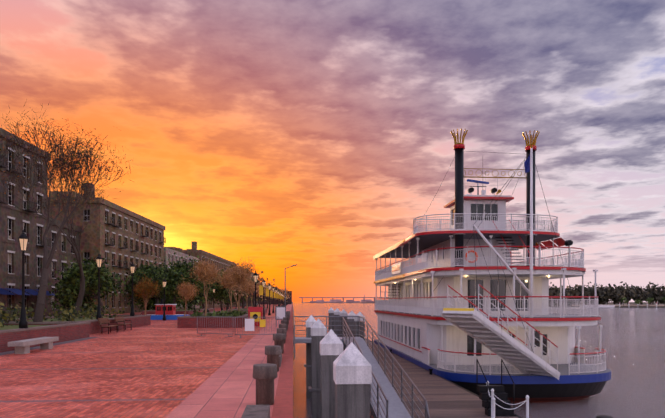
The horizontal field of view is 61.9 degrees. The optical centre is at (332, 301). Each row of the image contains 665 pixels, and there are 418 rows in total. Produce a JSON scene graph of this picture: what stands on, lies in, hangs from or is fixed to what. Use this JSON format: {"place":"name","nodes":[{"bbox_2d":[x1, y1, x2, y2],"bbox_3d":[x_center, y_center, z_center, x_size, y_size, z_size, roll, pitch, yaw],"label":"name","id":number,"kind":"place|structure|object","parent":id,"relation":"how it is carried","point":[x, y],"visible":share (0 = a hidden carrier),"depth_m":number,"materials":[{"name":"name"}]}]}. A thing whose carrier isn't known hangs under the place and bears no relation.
{"place":"outdoors","nodes":[
{"label":"outdoors","id":0,"kind":"place"},
{"bbox_2d":[0,128,54,317],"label":"warehouse","id":1,"kind":"structure","parent":0,"point":[15,222],"depth_m":60.40,"materials":[{"name":"brick"}]},
{"bbox_2d":[48,218,80,315],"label":"warehouse","id":2,"kind":"structure","parent":0,"point":[64,249],"depth_m":75.12,"materials":[{"name":"brick"}]},
{"bbox_2d":[48,183,165,313],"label":"warehouse","id":3,"kind":"structure","parent":0,"point":[120,238],"depth_m":87.41,"materials":[{"name":"brown brick"}]},
{"bbox_2d":[0,303,292,417],"bbox_3d":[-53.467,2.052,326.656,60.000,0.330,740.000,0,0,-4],"label":"promenade paving","id":4,"kind":"structure","parent":0,"point":[162,369],"depth_m":14.34,"materials":[{"name":"brick"}]},
{"bbox_2d":[0,119,42,167],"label":"tree","id":5,"kind":"object","parent":4,"relation":"on","point":[4,155],"visible":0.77,"depth_m":33.23,"materials":[{"name":"brown plant"}]},
{"bbox_2d":[8,337,58,353],"bbox_3d":[-11.479,1.687,21.376,0.550,0.460,3.000,0,0,-4],"label":"concrete bench","id":6,"kind":"object","parent":4,"relation":"on","point":[22,346],"visible":1,"depth_m":20.67,"materials":[{"name":"grey concrete"}]},
{"bbox_2d":[46,252,122,314],"bbox_3d":[-28.095,-1.705,63.816,9.101,8.190,8.783,0,0,-38],"label":"oak tree","id":7,"kind":"object","parent":4,"relation":"on","point":[67,294],"visible":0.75,"depth_m":62.41,"materials":[{"name":"green plant"}]},
{"bbox_2d":[98,316,131,333],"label":"park benches","id":8,"kind":"object","parent":4,"relation":"on","point":[109,322],"visible":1,"depth_m":34.11,"materials":[{"name":"brown wood"}]},
{"bbox_2d":[0,308,266,352],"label":"planter walls","id":9,"kind":"structure","parent":4,"relation":"on","point":[75,329],"depth_m":32.47,"materials":[{"name":"brick"}]},
{"bbox_2d":[0,302,31,326],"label":"planter shrubs","id":10,"kind":"object","parent":9,"relation":"in","point":[13,315],"visible":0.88,"depth_m":28.39,"materials":[{"name":"green plant"}]},
{"bbox_2d":[0,130,117,314],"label":"tree","id":11,"kind":"object","parent":9,"relation":"on","point":[82,287],"visible":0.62,"depth_m":39.91,"materials":[{"name":"brown plant"}]},
{"bbox_2d":[0,302,124,321],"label":"planter shrubs","id":12,"kind":"object","parent":9,"relation":"in","point":[65,315],"visible":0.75,"depth_m":36.42,"materials":[{"name":"green plant"}]},
{"bbox_2d":[0,102,137,321],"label":"tree","id":13,"kind":"object","parent":9,"relation":"on","point":[41,297],"visible":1,"depth_m":31.59,"materials":[{"name":"brown plant"}]},
{"bbox_2d":[150,252,216,310],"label":"oak tree","id":14,"kind":"object","parent":9,"relation":"on","point":[172,276],"visible":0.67,"depth_m":69.58,"materials":[{"name":"green plant"}]},
{"bbox_2d":[181,258,224,315],"bbox_3d":[-10.208,-1.342,44.825,3.251,5.038,3.063,0,0,16],"label":"bare tree","id":15,"kind":"object","parent":9,"relation":"on","point":[205,269],"visible":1,"depth_m":44.61,"materials":[{"name":"brown plant"}]},
{"bbox_2d":[190,310,247,316],"bbox_3d":[-9.210,1.057,45.564,4.493,0.835,10.002,0,0,-11],"label":"planter groundcover","id":16,"kind":"object","parent":9,"relation":"on","point":[224,313],"visible":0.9,"depth_m":42.99,"materials":[{"name":"green plant"}]},
{"bbox_2d":[217,266,240,311],"bbox_3d":[-10.971,-1.322,58.744,3.662,5.010,2.812,0,0,30],"label":"bare tree","id":17,"kind":"object","parent":9,"relation":"on","point":[225,282],"visible":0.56,"depth_m":58.32,"materials":[{"name":"brown plant"}]},
{"bbox_2d":[220,273,243,307],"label":"bare tree","id":18,"kind":"object","parent":9,"relation":"on","point":[235,288],"visible":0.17,"depth_m":66.07,"materials":[{"name":"brown plant"}]},
{"bbox_2d":[220,259,258,310],"bbox_3d":[-7.682,-1.452,47.149,3.213,5.275,4.045,0,0,-37],"label":"bare tree","id":19,"kind":"object","parent":9,"relation":"on","point":[237,274],"visible":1,"depth_m":46.92,"materials":[{"name":"brown plant"}]},
{"bbox_2d":[239,280,257,309],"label":"bare tree","id":20,"kind":"object","parent":9,"relation":"on","point":[247,286],"visible":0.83,"depth_m":77.57,"materials":[{"name":"brown plant"}]},
{"bbox_2d":[244,284,258,306],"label":"bare tree","id":21,"kind":"object","parent":9,"relation":"on","point":[251,291],"visible":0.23,"depth_m":86.68,"materials":[{"name":"brown plant"}]},
{"bbox_2d":[133,274,161,314],"bbox_3d":[-18.945,-0.542,56.620,3.386,4.932,3.171,0,0,-21],"label":"bare tree","id":22,"kind":"object","parent":4,"relation":"on","point":[145,288],"visible":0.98,"depth_m":56.19,"materials":[{"name":"brown plant"}]},
{"bbox_2d":[119,258,177,314],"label":"oak tree","id":23,"kind":"object","parent":4,"relation":"on","point":[139,275],"visible":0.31,"depth_m":77.87,"materials":[{"name":"green plant"}]},
{"bbox_2d":[18,229,287,327],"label":"street lamps","id":24,"kind":"object","parent":4,"relation":"on","point":[23,238],"visible":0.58,"depth_m":34.05,"materials":[{"name":"black metal"}]},
{"bbox_2d":[259,285,286,299],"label":"banners","id":25,"kind":"object","parent":24,"relation":"attached to","point":[277,295],"visible":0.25,"depth_m":76.20,"materials":[{"name":"yellow fabric"}]},
{"bbox_2d":[129,257,176,307],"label":"oak tree","id":26,"kind":"object","parent":4,"relation":"on","point":[150,272],"depth_m":93.86,"materials":[{"name":"green plant"}]},
{"bbox_2d":[151,299,186,319],"bbox_3d":[-17.424,0.817,58.546,4.600,2.200,1.800,0,0,-4],"label":"play tugboat","id":27,"kind":"object","parent":4,"relation":"on","point":[170,312],"visible":0.9,"depth_m":57.89,"materials":[{"name":"blue"}]},
{"bbox_2d":[177,278,203,315],"bbox_3d":[-13.873,-0.170,53.758,3.162,4.201,2.915,0,0,-4],"label":"bare tree","id":28,"kind":"object","parent":4,"relation":"on","point":[188,292],"visible":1,"depth_m":53.53,"materials":[{"name":"brown plant"}]},
{"bbox_2d":[169,278,217,307],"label":"oak tree","id":29,"kind":"object","parent":4,"relation":"on","point":[198,296],"depth_m":89.88,"materials":[{"name":"green plant"}]},
{"bbox_2d":[207,269,233,310],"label":"oak tree","id":30,"kind":"object","parent":4,"relation":"on","point":[223,292],"visible":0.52,"depth_m":102.80,"materials":[{"name":"green plant"}]},
{"bbox_2d":[197,316,276,337],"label":"crowd barriers","id":31,"kind":"object","parent":4,"relation":"on","point":[249,324],"visible":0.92,"depth_m":29.57,"materials":[{"name":"metal"}]},
{"bbox_2d":[223,277,254,307],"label":"oak tree","id":32,"kind":"object","parent":4,"relation":"on","point":[236,296],"visible":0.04,"depth_m":133.53,"materials":[{"name":"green plant"}]},
{"bbox_2d":[210,266,279,308],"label":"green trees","id":33,"kind":"object","parent":4,"relation":"on","point":[250,298],"visible":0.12,"depth_m":158.72,"materials":[{"name":"green plant"}]},
{"bbox_2d":[248,307,262,325],"bbox_3d":[-6.006,1.177,43.308,1.100,1.480,0.830,0,0,-4],"label":"red cabinet","id":34,"kind":"object","parent":4,"relation":"on","point":[255,313],"visible":0.77,"depth_m":42.93,"materials":[{"name":"red"}]},
{"bbox_2d":[230,271,289,308],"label":"trees","id":35,"kind":"object","parent":4,"relation":"on","point":[282,291],"visible":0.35,"depth_m":125.50,"materials":[{"name":"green plant"}]},
{"bbox_2d":[241,311,289,417],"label":"bollards","id":36,"kind":"object","parent":4,"relation":"on","point":[264,375],"visible":0.92,"depth_m":10.21,"materials":[{"name":"concrete"}]},
{"bbox_2d":[258,287,291,303],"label":"distant city blocks","id":37,"kind":"structure","parent":4,"relation":"on","point":[289,299],"depth_m":358.22,"materials":[{"name":"brown"}]},
{"bbox_2d":[275,306,285,319],"bbox_3d":[-3.868,1.142,41.448,0.800,1.550,0.105,0,0,-4],"label":"info board","id":38,"kind":"object","parent":4,"relation":"on","point":[280,312],"visible":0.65,"depth_m":41.39,"materials":[{"name":"grey"}]},
{"bbox_2d":[284,264,296,305],"bbox_3d":[-4.615,-1.102,61.468,1.431,6.039,0.320,0,0,-4],"label":"street light","id":39,"kind":"object","parent":4,"relation":"on","point":[285,283],"visible":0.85,"depth_m":61.38,"materials":[{"name":"grey metal"}]},
{"bbox_2d":[164,247,199,308],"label":"warehouse","id":40,"kind":"structure","parent":0,"point":[168,252],"depth_m":121.56,"materials":[{"name":"beige stone"}]},
{"bbox_2d":[166,241,235,307],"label":"warehouse","id":41,"kind":"structure","parent":0,"point":[195,252],"depth_m":155.69,"materials":[{"name":"brown brick"}]},
{"bbox_2d":[236,273,257,306],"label":"building","id":42,"kind":"structure","parent":0,"point":[247,300],"depth_m":225.25,"materials":[{"name":"stone"}]},
{"bbox_2d":[293,308,294,358],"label":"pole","id":43,"kind":"object","parent":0,"point":[294,333],"visible":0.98,"depth_m":20.90,"materials":[{"name":"grey metal"}]},
{"bbox_2d":[0,0,664,301],"label":"sky","id":44,"kind":"structure","parent":0,"point":[313,135],"materials":[{"name":"orange"}]},
{"bbox_2d":[299,292,657,302],"bbox_3d":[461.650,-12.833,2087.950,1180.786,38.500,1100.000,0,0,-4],"label":"distant port skyline","id":45,"kind":"structure","parent":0,"point":[332,300],"depth_m":1843.28},
{"bbox_2d":[293,302,664,417],"bbox_3d":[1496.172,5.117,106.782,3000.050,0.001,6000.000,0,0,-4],"label":"river water","id":46,"kind":"structure","parent":0,"point":[633,342],"depth_m":47.21,"materials":[{"name":"grey liquid"}]},
{"bbox_2d":[304,307,371,417],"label":"mooring piles","id":47,"kind":"object","parent":46,"relation":"in","point":[338,378],"visible":0.85,"depth_m":14.40,"materials":[{"name":"wood"}]},
{"bbox_2d":[365,338,521,417],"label":"floating dock","id":48,"kind":"object","parent":46,"relation":"on","point":[445,398],"visible":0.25,"depth_m":23.28,"materials":[{"name":"brown wood"}]},
{"bbox_2d":[294,316,429,417],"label":"gangway ramp","id":49,"kind":"structure","parent":48,"relation":"on","point":[385,401],"depth_m":19.71,"materials":[{"name":"metal"}]},
{"bbox_2d":[389,349,432,374],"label":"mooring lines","id":50,"kind":"object","parent":48,"relation":"on","point":[430,371],"visible":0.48,"depth_m":29.38,"materials":[{"name":"grey"}]},
{"bbox_2d":[476,359,514,415],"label":"boarding steps","id":51,"kind":"structure","parent":48,"relation":"on","point":[499,393],"depth_m":19.17,"materials":[{"name":"black metal"}]},
{"bbox_2d":[486,382,528,417],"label":"dock chain posts","id":52,"kind":"object","parent":48,"relation":"on","point":[493,399],"visible":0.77,"depth_m":16.67,"materials":[{"name":"white metal"}]},
{"bbox_2d":[373,128,610,402],"bbox_3d":[9.141,-2.138,37.161,11.000,16.110,29.236,0,0,-4],"label":"riverboat","id":53,"kind":"object","parent":46,"relation":"on","point":[442,315],"visible":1,"depth_m":31.56,"materials":[{"name":"white metal"}]},
{"bbox_2d":[596,415,613,417],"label":"mooring stump","id":54,"kind":"object","parent":46,"relation":"in","point":[602,416],"visible":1,"depth_m":18.86,"materials":[{"name":"black metal"}]},
{"bbox_2d":[572,302,664,306],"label":"riverbank","id":55,"kind":"structure","parent":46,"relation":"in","point":[637,305],"depth_m":478.32,"materials":[{"name":"concrete"}]},
{"bbox_2d":[549,303,664,306],"bbox_3d":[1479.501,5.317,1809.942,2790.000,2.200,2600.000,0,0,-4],"label":"bank ground","id":56,"kind":"structure","parent":0,"point":[621,304],"depth_m":762.61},
{"bbox_2d":[549,281,664,305],"bbox_3d":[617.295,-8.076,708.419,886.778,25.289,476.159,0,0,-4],"label":"bank trees","id":57,"kind":"object","parent":56,"relation":"on","point":[605,294],"visible":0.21,"depth_m":501.80,"materials":[{"name":"green plant"}]},
{"bbox_2d":[619,297,664,305],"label":"bushes","id":58,"kind":"object","parent":56,"relation":"on","point":[624,300],"visible":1,"depth_m":472.94,"materials":[{"name":"green plant"}]}
]}

